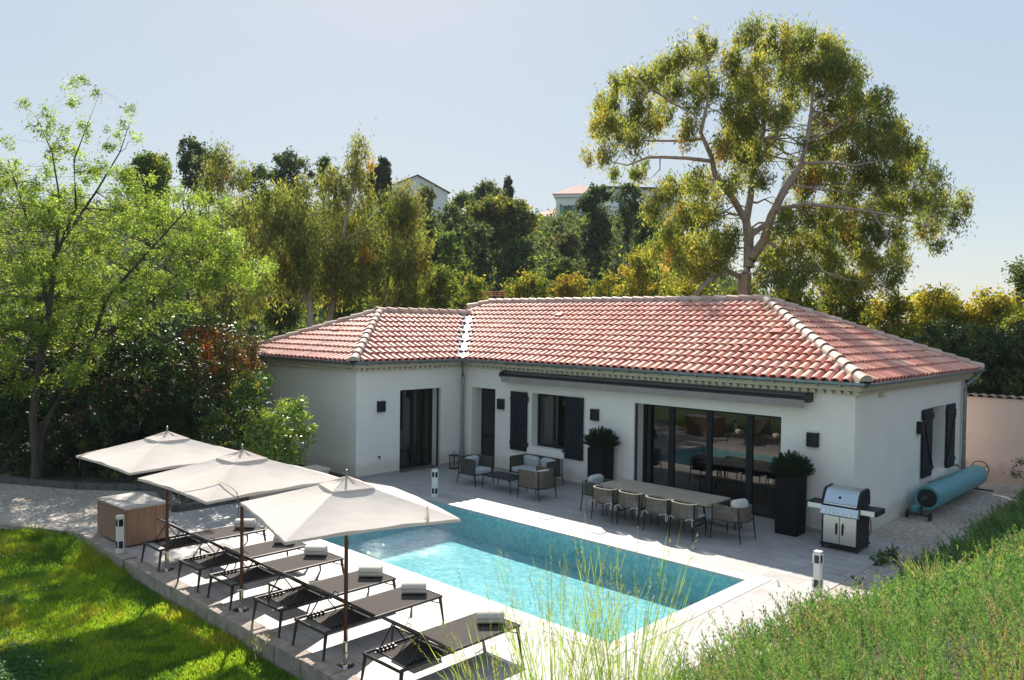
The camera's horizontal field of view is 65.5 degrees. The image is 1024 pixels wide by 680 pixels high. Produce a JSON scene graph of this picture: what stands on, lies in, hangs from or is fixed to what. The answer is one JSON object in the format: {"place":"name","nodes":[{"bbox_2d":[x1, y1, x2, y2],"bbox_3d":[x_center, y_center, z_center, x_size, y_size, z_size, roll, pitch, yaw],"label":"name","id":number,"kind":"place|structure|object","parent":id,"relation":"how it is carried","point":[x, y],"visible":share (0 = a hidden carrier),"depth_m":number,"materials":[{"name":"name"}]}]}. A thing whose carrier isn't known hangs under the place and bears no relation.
{"place":"outdoors","nodes":[
{"label":"outdoors","id":0,"kind":"place"},
{"bbox_2d":[0,483,176,540],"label":"gravel court","id":1,"kind":"object","parent":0,"point":[76,509],"visible":0.35,"depth_m":17.00,"materials":[{"name":"grey gravel"}]},
{"bbox_2d":[0,528,300,679],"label":"lawn","id":2,"kind":"structure","parent":0,"point":[144,640],"depth_m":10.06,"materials":[{"name":"plant"}]},
{"bbox_2d":[0,561,92,679],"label":"clover","id":3,"kind":"object","parent":2,"relation":"on","point":[4,668],"visible":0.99,"depth_m":9.81,"materials":[{"name":"green plant"}]},
{"bbox_2d":[0,428,353,503],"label":"shrub bed","id":4,"kind":"object","parent":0,"point":[104,479],"visible":0.2,"depth_m":19.78,"materials":[{"name":"green plant"}]},
{"bbox_2d":[0,334,80,476],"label":"laurel shrub","id":5,"kind":"object","parent":4,"relation":"on","point":[7,416],"visible":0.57,"depth_m":19.90,"materials":[{"name":"green plant"}]},
{"bbox_2d":[30,323,157,476],"bbox_3d":[-10.673,1.693,20.262,3.652,4.368,2.443,2,2,44],"label":"laurel shrub","id":6,"kind":"object","parent":4,"relation":"on","point":[84,403],"visible":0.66,"depth_m":19.84,"materials":[{"name":"green plant"}]},
{"bbox_2d":[0,475,248,511],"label":"bed wall","id":7,"kind":"structure","parent":4,"relation":"on","point":[175,505],"depth_m":18.59,"materials":[{"name":"stone"}]},
{"bbox_2d":[0,302,270,461],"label":"dark hedge","id":8,"kind":"object","parent":4,"relation":"on","point":[62,405],"visible":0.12,"depth_m":22.30,"materials":[{"name":"green plant"}]},
{"bbox_2d":[69,316,202,478],"bbox_3d":[-9.544,1.466,20.435,3.084,4.202,2.614,1,1,-5],"label":"laurel shrub","id":9,"kind":"object","parent":4,"relation":"on","point":[150,356],"visible":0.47,"depth_m":19.99,"materials":[{"name":"green plant"}]},
{"bbox_2d":[0,73,279,478],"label":"feathery tree","id":10,"kind":"object","parent":4,"relation":"on","point":[48,295],"visible":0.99,"depth_m":19.14,"materials":[{"name":"green plant"}]},
{"bbox_2d":[140,338,252,449],"bbox_3d":[-7.763,1.773,20.090,3.233,3.661,2.135,2,2,29],"label":"laurel shrub","id":11,"kind":"object","parent":4,"relation":"on","point":[213,385],"visible":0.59,"depth_m":19.91,"materials":[{"name":"green plant"}]},
{"bbox_2d":[180,316,275,447],"bbox_3d":[-6.961,1.515,19.694,2.433,4.212,1.539,1,1,27],"label":"photinia shrub","id":12,"kind":"object","parent":4,"relation":"on","point":[223,351],"visible":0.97,"depth_m":19.66,"materials":[{"name":"green plant"}]},
{"bbox_2d":[192,365,275,454],"bbox_3d":[-6.627,2.106,18.820,2.338,3.091,2.260,2,2,44],"label":"pittosporum shrub","id":13,"kind":"object","parent":4,"relation":"on","point":[247,386],"visible":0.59,"depth_m":18.61,"materials":[{"name":"green plant"}]},
{"bbox_2d":[230,395,317,465],"bbox_3d":[-5.327,2.437,19.145,1.938,2.461,3.070,1,1,6],"label":"pittosporum shrub","id":14,"kind":"object","parent":4,"relation":"on","point":[282,448],"visible":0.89,"depth_m":18.12,"materials":[{"name":"green plant"}]},
{"bbox_2d":[4,219,719,436],"bbox_3d":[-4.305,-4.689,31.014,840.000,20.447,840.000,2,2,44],"label":"ground","id":15,"kind":"structure","parent":0,"point":[320,311],"depth_m":82.10,"materials":[{"name":"green plant"}]},
{"bbox_2d":[122,149,175,329],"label":"broadleaf tree","id":16,"kind":"object","parent":15,"relation":"on","point":[152,161],"visible":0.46,"depth_m":49.41,"materials":[{"name":"green plant"}]},
{"bbox_2d":[175,132,208,317],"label":"pine tree","id":17,"kind":"object","parent":15,"relation":"on","point":[187,157],"visible":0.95,"depth_m":61.42,"materials":[{"name":"green plant"}]},
{"bbox_2d":[190,130,257,333],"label":"weeping tree","id":18,"kind":"object","parent":15,"relation":"on","point":[220,168],"visible":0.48,"depth_m":43.79,"materials":[{"name":"green plant"}]},
{"bbox_2d":[236,160,277,293],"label":"pine tree","id":19,"kind":"object","parent":15,"relation":"on","point":[260,171],"visible":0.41,"depth_m":69.45,"materials":[{"name":"green plant"}]},
{"bbox_2d":[251,259,306,335],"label":"broadleaf tree","id":20,"kind":"object","parent":15,"relation":"on","point":[289,320],"visible":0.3,"depth_m":46.29,"materials":[{"name":"green plant"}]},
{"bbox_2d":[228,169,337,328],"bbox_3d":[-10.821,-3.948,36.284,6.616,7.975,4.484,2,2,44],"label":"weeping tree","id":21,"kind":"object","parent":15,"relation":"on","point":[300,269],"visible":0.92,"depth_m":35.12,"materials":[{"name":"green plant"}]},
{"bbox_2d":[270,145,316,259],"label":"pine tree","id":22,"kind":"object","parent":15,"relation":"on","point":[289,161],"visible":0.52,"depth_m":77.35,"materials":[{"name":"green plant"}]},
{"bbox_2d":[319,259,370,322],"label":"broadleaf tree","id":23,"kind":"object","parent":15,"relation":"on","point":[340,314],"visible":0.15,"depth_m":47.36,"materials":[{"name":"green plant"}]},
{"bbox_2d":[301,122,396,321],"bbox_3d":[-7.996,-5.296,38.424,4.602,10.644,5.256,0,2,-32],"label":"weeping tree","id":24,"kind":"object","parent":15,"relation":"on","point":[346,233],"visible":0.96,"depth_m":37.89,"materials":[{"name":"green plant"}]},
{"bbox_2d":[371,155,392,210],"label":"cypress tree","id":25,"kind":"object","parent":15,"relation":"on","point":[382,168],"visible":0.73,"depth_m":85.58,"materials":[{"name":"green plant"}]},
{"bbox_2d":[355,174,440,308],"bbox_3d":[-5.825,-2.256,40.125,4.165,12.547,4.451,0,1,-12],"label":"weeping tree","id":26,"kind":"object","parent":15,"relation":"on","point":[399,220],"visible":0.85,"depth_m":39.49,"materials":[{"name":"green plant"}]},
{"bbox_2d":[373,174,450,226],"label":"gabled house","id":27,"kind":"structure","parent":15,"relation":"on","point":[442,196],"depth_m":106.50,"materials":[{"name":"paint"}]},
{"bbox_2d":[413,182,443,247],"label":"broadleaf tree","id":28,"kind":"object","parent":15,"relation":"on","point":[431,197],"visible":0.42,"depth_m":83.35,"materials":[{"name":"green plant"}]},
{"bbox_2d":[418,261,464,308],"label":"mimosa tree","id":29,"kind":"object","parent":15,"relation":"on","point":[441,286],"visible":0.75,"depth_m":41.50,"materials":[{"name":"green plant"}]},
{"bbox_2d":[435,200,466,267],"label":"pine tree","id":30,"kind":"object","parent":15,"relation":"on","point":[445,216],"visible":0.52,"depth_m":75.69,"materials":[{"name":"green plant"}]},
{"bbox_2d":[432,230,472,301],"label":"broadleaf tree","id":31,"kind":"object","parent":15,"relation":"on","point":[447,244],"visible":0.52,"depth_m":61.68,"materials":[{"name":"green plant"}]},
{"bbox_2d":[450,265,490,309],"bbox_3d":[-1.886,0.163,40.428,2.301,7.823,2.302,2,2,44],"label":"mimosa tree","id":32,"kind":"object","parent":15,"relation":"on","point":[475,284],"visible":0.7,"depth_m":39.91,"materials":[{"name":"green plant"}]},
{"bbox_2d":[456,220,496,299],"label":"pine tree","id":33,"kind":"object","parent":15,"relation":"on","point":[481,262],"visible":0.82,"depth_m":65.49,"materials":[{"name":"green plant"}]},
{"bbox_2d":[470,177,508,201],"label":"pine tree","id":34,"kind":"object","parent":15,"relation":"on","point":[488,188],"visible":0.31,"depth_m":96.74,"materials":[{"name":"green plant"}]},
{"bbox_2d":[461,192,541,287],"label":"pine tree","id":35,"kind":"object","parent":15,"relation":"on","point":[506,217],"visible":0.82,"depth_m":72.32,"materials":[{"name":"green plant"}]},
{"bbox_2d":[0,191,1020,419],"bbox_3d":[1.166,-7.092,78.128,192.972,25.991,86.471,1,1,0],"label":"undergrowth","id":36,"kind":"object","parent":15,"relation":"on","point":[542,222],"visible":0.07,"depth_m":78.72,"materials":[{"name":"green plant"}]},
{"bbox_2d":[490,236,541,294],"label":"pine tree","id":37,"kind":"object","parent":15,"relation":"on","point":[512,253],"visible":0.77,"depth_m":69.09,"materials":[{"name":"green plant"}]},
{"bbox_2d":[500,264,553,298],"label":"mimosa tree","id":38,"kind":"object","parent":15,"relation":"on","point":[520,289],"visible":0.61,"depth_m":42.50,"materials":[{"name":"green plant"}]},
{"bbox_2d":[539,225,586,280],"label":"broadleaf tree","id":39,"kind":"object","parent":15,"relation":"on","point":[567,243],"visible":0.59,"depth_m":61.23,"materials":[{"name":"green plant"}]},
{"bbox_2d":[536,256,592,297],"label":"pine tree","id":40,"kind":"object","parent":15,"relation":"on","point":[554,268],"visible":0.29,"depth_m":55.73,"materials":[{"name":"green plant"}]},
{"bbox_2d":[545,269,590,297],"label":"mimosa tree","id":41,"kind":"object","parent":15,"relation":"on","point":[570,285],"visible":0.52,"depth_m":41.87,"materials":[{"name":"green plant"}]},
{"bbox_2d":[553,185,598,222],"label":"tower house","id":42,"kind":"structure","parent":15,"relation":"on","point":[565,198],"depth_m":109.97,"materials":[{"name":"paint"}]},
{"bbox_2d":[571,181,620,284],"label":"giant cypress","id":43,"kind":"object","parent":15,"relation":"on","point":[595,227],"visible":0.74,"depth_m":75.17,"materials":[{"name":"green plant"}]},
{"bbox_2d":[587,269,623,297],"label":"mimosa tree","id":44,"kind":"object","parent":15,"relation":"on","point":[603,291],"visible":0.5,"depth_m":40.74,"materials":[{"name":"green plant"}]},
{"bbox_2d":[237,294,985,532],"bbox_3d":[1.620,1.266,22.415,17.960,5.096,11.811,2,2,44],"label":"villa","id":45,"kind":"object","parent":15,"relation":"on","point":[431,377],"visible":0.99,"depth_m":19.71,"materials":[{"name":"white paint"}]},
{"bbox_2d":[399,388,438,468],"bbox_3d":[-2.663,2.423,21.811,0.390,2.195,1.430,2,2,44],"label":"sliding door","id":46,"kind":"structure","parent":45,"relation":"in","point":[415,404],"depth_m":22.04,"materials":[{"name":"glass"}]},
{"bbox_2d":[481,388,494,464],"bbox_3d":[-0.546,2.431,22.431,0.930,2.182,0.130,2,2,44],"label":"front door","id":47,"kind":"structure","parent":45,"relation":"in","point":[488,395],"depth_m":22.54,"materials":[{"name":"metal"}]},
{"bbox_2d":[527,393,564,458],"bbox_3d":[0.980,2.200,20.604,1.280,1.595,0.360,2,2,44],"label":"window","id":48,"kind":"structure","parent":45,"relation":"in","point":[551,410],"depth_m":20.72,"materials":[{"name":"glass"}]},
{"bbox_2d":[499,370,813,407],"bbox_3d":[2.785,1.069,18.486,8.460,0.300,0.290,2,2,44],"label":"awning","id":49,"kind":"object","parent":45,"relation":"attached to","point":[764,397],"visible":1,"depth_m":17.71,"materials":[{"name":"metal"}]},
{"bbox_2d":[635,403,780,518],"bbox_3d":[4.317,2.614,17.567,3.590,2.195,0.410,2,2,44],"label":"sliding window","id":50,"kind":"structure","parent":45,"relation":"in","point":[720,453],"depth_m":17.63,"materials":[{"name":"glass"}]},
{"bbox_2d":[610,182,646,267],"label":"giant cypress","id":51,"kind":"object","parent":15,"relation":"on","point":[632,205],"visible":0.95,"depth_m":79.76,"materials":[{"name":"green plant"}]},
{"bbox_2d":[598,186,679,226],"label":"flat roofed villa","id":52,"kind":"object","parent":15,"relation":"on","point":[616,205],"visible":0.1,"depth_m":107.55,"materials":[{"name":"white paint"}]},
{"bbox_2d":[617,246,664,296],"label":"mimosa tree","id":53,"kind":"object","parent":15,"relation":"on","point":[638,281],"visible":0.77,"depth_m":43.88,"materials":[{"name":"green plant"}]},
{"bbox_2d":[628,219,659,286],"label":"giant cypress","id":54,"kind":"object","parent":15,"relation":"on","point":[645,233],"visible":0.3,"depth_m":73.76,"materials":[{"name":"green plant"}]},
{"bbox_2d":[656,278,713,296],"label":"mimosa tree","id":55,"kind":"object","parent":15,"relation":"on","point":[676,292],"visible":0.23,"depth_m":37.60,"materials":[{"name":"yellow plant"}]},
{"bbox_2d":[578,5,977,311],"bbox_3d":[11.683,-7.478,33.625,18.122,14.330,8.266,1,1,-1],"label":"eucalyptus tree","id":56,"kind":"object","parent":15,"relation":"on","point":[832,69],"visible":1,"depth_m":31.91,"materials":[{"name":"green plant"}]},
{"bbox_2d":[811,267,879,327],"bbox_3d":[15.093,0.563,36.032,2.943,7.689,3.538,2,2,44],"label":"mimosa tree","id":57,"kind":"object","parent":15,"relation":"on","point":[851,312],"visible":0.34,"depth_m":35.68,"materials":[{"name":"green plant"}]},
{"bbox_2d":[859,289,925,344],"bbox_3d":[15.769,1.132,33.099,2.543,6.701,3.076,1,1,27],"label":"mimosa tree","id":58,"kind":"object","parent":15,"relation":"on","point":[890,318],"visible":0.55,"depth_m":32.58,"materials":[{"name":"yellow plant"}]},
{"bbox_2d":[907,280,980,351],"bbox_3d":[18.200,0.977,34.006,3.130,7.072,3.541,1,1,23],"label":"mimosa tree","id":59,"kind":"object","parent":15,"relation":"on","point":[934,305],"visible":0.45,"depth_m":33.40,"materials":[{"name":"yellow plant"}]},
{"bbox_2d":[908,317,1023,398],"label":"clipped hedge","id":60,"kind":"object","parent":15,"relation":"on","point":[1000,359],"visible":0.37,"depth_m":22.12,"materials":[{"name":"green plant"}]},
{"bbox_2d":[959,284,1023,378],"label":"mimosa tree","id":61,"kind":"object","parent":15,"relation":"on","point":[991,309],"visible":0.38,"depth_m":32.74,"materials":[{"name":"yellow plant"}]},
{"bbox_2d":[965,393,1023,484],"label":"garden wall","id":62,"kind":"structure","parent":15,"relation":"on","point":[995,433],"depth_m":21.10,"materials":[{"name":"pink paint"}]},
{"bbox_2d":[988,301,1023,393],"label":"mimosa tree","id":63,"kind":"object","parent":15,"relation":"on","point":[1019,316],"visible":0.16,"depth_m":30.87,"materials":[{"name":"green plant"}]},
{"bbox_2d":[1001,255,1023,318],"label":"broadleaf tree","id":64,"kind":"object","parent":15,"relation":"on","point":[1017,276],"visible":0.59,"depth_m":35.94,"materials":[{"name":"green plant"}]},
{"bbox_2d":[398,571,564,679],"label":"ornamental grass","id":65,"kind":"object","parent":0,"point":[492,664],"depth_m":5.19,"materials":[{"name":"green plant"}]},
{"bbox_2d":[84,463,907,679],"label":"patio","id":66,"kind":"structure","parent":0,"point":[774,557],"depth_m":13.22,"materials":[{"name":"stone"}]},
{"bbox_2d":[83,533,135,570],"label":"retaining wall","id":67,"kind":"structure","parent":66,"relation":"on","point":[100,542],"depth_m":13.89,"materials":[{"name":"concrete"}]},
{"bbox_2d":[95,492,169,546],"bbox_3d":[-6.981,3.283,14.620,1.290,0.690,0.785,2,2,41],"label":"storage box","id":68,"kind":"object","parent":66,"relation":"on","point":[140,512],"visible":0.83,"depth_m":14.31,"materials":[{"name":"brown wood"}]},
{"bbox_2d":[76,426,236,571],"bbox_3d":[-5.530,2.532,12.732,2.008,2.316,2.024,2,2,42],"label":"parasol","id":69,"kind":"object","parent":66,"relation":"on","point":[165,450],"visible":0.94,"depth_m":12.33,"materials":[{"name":"fabric"}]},
{"bbox_2d":[141,517,265,571],"bbox_3d":[-5.210,3.318,13.554,0.706,0.719,1.906,2,2,44],"label":"sun lounger","id":70,"kind":"object","parent":66,"relation":"on","point":[222,533],"visible":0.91,"depth_m":13.41,"materials":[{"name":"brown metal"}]},
{"bbox_2d":[138,444,339,612],"bbox_3d":[-3.741,2.596,11.009,2.036,2.316,2.024,2,2,43],"label":"parasol","id":71,"kind":"object","parent":66,"relation":"on","point":[241,474],"visible":1,"depth_m":10.62,"materials":[{"name":"fabric"}]},
{"bbox_2d":[177,533,307,592],"bbox_3d":[-4.217,3.353,12.611,0.706,0.719,1.906,2,2,44],"label":"sun lounger","id":72,"kind":"object","parent":66,"relation":"on","point":[253,551],"visible":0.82,"depth_m":12.43,"materials":[{"name":"brown metal"}]},
{"bbox_2d":[125,558,359,679],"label":"retaining wall","id":73,"kind":"structure","parent":66,"relation":"on","point":[295,659],"depth_m":10.54,"materials":[{"name":"stone"}]},
{"bbox_2d":[207,546,343,609],"bbox_3d":[-3.497,3.378,11.932,0.706,0.719,1.906,2,2,44],"label":"sun lounger","id":74,"kind":"object","parent":66,"relation":"on","point":[294,563],"visible":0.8,"depth_m":11.79,"materials":[{"name":"black fabric"}]},
{"bbox_2d":[251,567,395,637],"bbox_3d":[-2.550,3.412,11.006,0.706,0.719,1.906,2,2,44],"label":"sun lounger","id":75,"kind":"object","parent":66,"relation":"on","point":[300,596],"visible":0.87,"depth_m":10.83,"materials":[{"name":"black fabric"}]},
{"bbox_2d":[240,469,459,669],"bbox_3d":[-1.937,2.659,9.283,1.968,2.316,1.972,0,2,-31],"label":"parasol","id":76,"kind":"object","parent":66,"relation":"on","point":[346,504],"visible":1,"depth_m":8.85,"materials":[{"name":"fabric"}]},
{"bbox_2d":[292,585,443,661],"bbox_3d":[-1.819,3.438,10.302,0.706,0.719,1.906,2,2,44],"label":"sun lounger","id":77,"kind":"object","parent":66,"relation":"on","point":[376,606],"visible":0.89,"depth_m":10.15,"materials":[{"name":"brown metal"}]},
{"bbox_2d":[391,616,438,641],"bbox_3d":[-1.194,3.666,9.824,0.444,0.300,0.444,2,2,44],"label":"side table","id":78,"kind":"object","parent":66,"relation":"on","point":[422,624],"visible":0.5,"depth_m":9.81,"materials":[{"name":"white metal"}]},
{"bbox_2d":[360,613,521,679],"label":"sun lounger","id":79,"kind":"object","parent":66,"relation":"on","point":[408,655],"visible":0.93,"depth_m":9.12,"materials":[{"name":"black fabric"}]},
{"bbox_2d":[457,454,493,486],"bbox_3d":[-0.919,3.251,19.904,0.690,0.677,0.673,2,2,42],"label":"lounge chair","id":80,"kind":"object","parent":66,"relation":"on","point":[474,465],"visible":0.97,"depth_m":19.82,"materials":[{"name":"grey wicker"}]},
{"bbox_2d":[270,496,770,655],"bbox_3d":[-0.318,3.877,14.049,8.339,0.306,4.167,2,2,44],"label":"pool coping","id":81,"kind":"object","parent":66,"relation":"on","point":[748,583],"visible":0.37,"depth_m":12.54,"materials":[{"name":"stone"}]},
{"bbox_2d":[322,501,741,642],"bbox_3d":[-0.321,4.095,14.054,7.799,0.670,3.627,2,2,44],"label":"pool basin","id":82,"kind":"object","parent":66,"relation":"in","point":[450,558],"visible":0.31,"depth_m":14.65,"materials":[{"name":"tile"}]},
{"bbox_2d":[327,509,730,607],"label":"pool water","id":83,"kind":"structure","parent":82,"relation":"in","point":[398,545],"depth_m":15.12,"materials":[{"name":"teal liquid"}]},
{"bbox_2d":[508,453,563,489],"bbox_3d":[0.608,3.271,19.897,1.285,0.679,0.690,2,2,44],"label":"loveseat","id":84,"kind":"object","parent":66,"relation":"on","point":[530,462],"visible":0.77,"depth_m":20.03,"materials":[{"name":"grey fabric"}]},
{"bbox_2d":[517,465,556,501],"bbox_3d":[0.587,3.307,18.355,0.690,0.678,0.652,2,2,44],"label":"lounge chair","id":85,"kind":"object","parent":66,"relation":"on","point":[540,478],"visible":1,"depth_m":18.14,"materials":[{"name":"grey wicker"}]},
{"bbox_2d":[580,474,619,516],"bbox_3d":[1.891,3.299,17.099,0.650,0.784,0.601,2,2,44],"label":"dining armchair","id":86,"kind":"object","parent":66,"relation":"on","point":[591,481],"visible":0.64,"depth_m":17.05,"materials":[{"name":"grey wicker"}]},
{"bbox_2d":[587,447,613,479],"bbox_3d":[2.091,3.093,18.820,0.450,1.120,0.450,2,2,44],"label":"planter","id":87,"kind":"object","parent":66,"relation":"on","point":[600,461],"visible":0.57,"depth_m":18.66,"materials":[{"name":"plastic"}]},
{"bbox_2d":[582,426,620,448],"bbox_3d":[2.095,2.302,18.790,0.958,0.577,0.930,0,1,-26],"label":"potted shrub","id":88,"kind":"object","parent":87,"relation":"in","point":[600,438],"visible":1,"depth_m":18.65,"materials":[{"name":"green plant"}]},
{"bbox_2d":[589,485,625,523],"bbox_3d":[1.985,3.364,16.399,0.569,0.689,0.576,2,2,44],"label":"dining chair","id":89,"kind":"object","parent":66,"relation":"on","point":[611,499],"visible":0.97,"depth_m":16.19,"materials":[{"name":"grey wicker"}]},
{"bbox_2d":[614,489,651,525],"bbox_3d":[2.455,3.379,16.001,0.576,0.689,0.569,-1,2,-44],"label":"dining chair","id":90,"kind":"object","parent":66,"relation":"on","point":[637,503],"visible":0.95,"depth_m":15.79,"materials":[{"name":"grey wicker"}]},
{"bbox_2d":[641,494,678,535],"bbox_3d":[2.918,3.396,15.542,0.569,0.689,0.576,2,2,43],"label":"dining chair","id":91,"kind":"object","parent":66,"relation":"on","point":[650,507],"visible":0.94,"depth_m":15.35,"materials":[{"name":"grey wicker"}]},
{"bbox_2d":[598,478,729,533],"bbox_3d":[3.037,3.398,16.215,2.610,0.666,0.896,2,2,44],"label":"dining table","id":92,"kind":"object","parent":66,"relation":"on","point":[684,496],"visible":0.89,"depth_m":16.02,"materials":[{"name":"brown wood"}]},
{"bbox_2d":[667,499,705,541],"bbox_3d":[3.346,3.410,15.157,0.569,0.689,0.576,2,2,45],"label":"dining chair","id":93,"kind":"object","parent":66,"relation":"on","point":[689,514],"visible":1,"depth_m":14.97,"materials":[{"name":"grey wicker"}]},
{"bbox_2d":[710,498,755,544],"bbox_3d":[4.195,3.375,15.066,0.601,0.788,0.650,0,2,-43],"label":"dining armchair","id":94,"kind":"object","parent":66,"relation":"on","point":[737,511],"visible":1,"depth_m":14.87,"materials":[{"name":"grey wicker"}]},
{"bbox_2d":[775,475,806,536],"bbox_3d":[5.441,3.213,15.539,0.450,1.120,0.450,2,2,44],"label":"planter","id":95,"kind":"object","parent":66,"relation":"on","point":[790,505],"visible":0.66,"depth_m":15.38,"materials":[{"name":"plastic"}]},
{"bbox_2d":[768,449,815,478],"bbox_3d":[5.437,2.421,15.524,0.958,0.577,0.930,2,2,44],"label":"potted shrub","id":96,"kind":"object","parent":95,"relation":"in","point":[790,465],"visible":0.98,"depth_m":15.36,"materials":[{"name":"green plant"}]},
{"bbox_2d":[812,550,823,593],"bbox_3d":[4.646,3.522,12.086,0.140,0.640,0.108,2,2,44],"label":"bollard light","id":97,"kind":"object","parent":66,"relation":"on","point":[817,558],"visible":0.9,"depth_m":12.05,"materials":[{"name":"white paint"}]},
{"bbox_2d":[806,483,884,553],"bbox_3d":[6.084,3.248,14.563,1.270,1.112,0.712,2,2,42],"label":"gas grill","id":98,"kind":"object","parent":66,"relation":"on","point":[847,512],"visible":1,"depth_m":14.37,"materials":[{"name":"metal"}]},
{"bbox_2d":[823,514,839,543],"bbox_3d":[5.793,3.438,14.452,0.288,0.500,0.057,2,2,42],"label":"door","id":99,"kind":"structure","parent":98,"relation":"in","point":[831,524],"depth_m":14.46,"materials":[{"name":"silver metal"}]},
{"bbox_2d":[839,517,856,547],"bbox_3d":[6.013,3.445,14.254,0.288,0.500,0.057,2,2,42],"label":"door","id":100,"kind":"structure","parent":98,"relation":"in","point":[848,527],"depth_m":14.26,"materials":[{"name":"silver metal"}]},
{"bbox_2d":[0,0,1023,333],"label":"sky","id":101,"kind":"structure","parent":0,"point":[455,95],"materials":[{"name":"blue"}]},
{"bbox_2d":[483,542,651,679],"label":"ornamental grass","id":102,"kind":"object","parent":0,"point":[560,669],"depth_m":4.94,"materials":[{"name":"green plant"}]},
{"bbox_2d":[527,512,716,679],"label":"ornamental grass","id":103,"kind":"object","parent":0,"point":[641,659],"depth_m":4.73,"materials":[{"name":"green plant"}]},
{"bbox_2d":[616,486,1023,679],"bbox_3d":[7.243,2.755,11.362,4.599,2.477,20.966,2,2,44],"label":"rosemary bank","id":104,"kind":"structure","parent":0,"point":[990,596],"depth_m":7.81,"materials":[{"name":"green plant"}]},
{"bbox_2d":[677,480,1023,679],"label":"gravel strip","id":105,"kind":"object","parent":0,"point":[916,532],"visible":0.23,"depth_m":16.13,"materials":[{"name":"grey gravel"}]},
{"bbox_2d":[905,461,993,520],"bbox_3d":[10.153,3.407,18.350,4.528,0.730,0.600,-1,2,-45],"label":"pool cover roller","id":106,"kind":"object","parent":105,"relation":"on","point":[938,492],"visible":1,"depth_m":17.51,"materials":[{"name":"plastic"}]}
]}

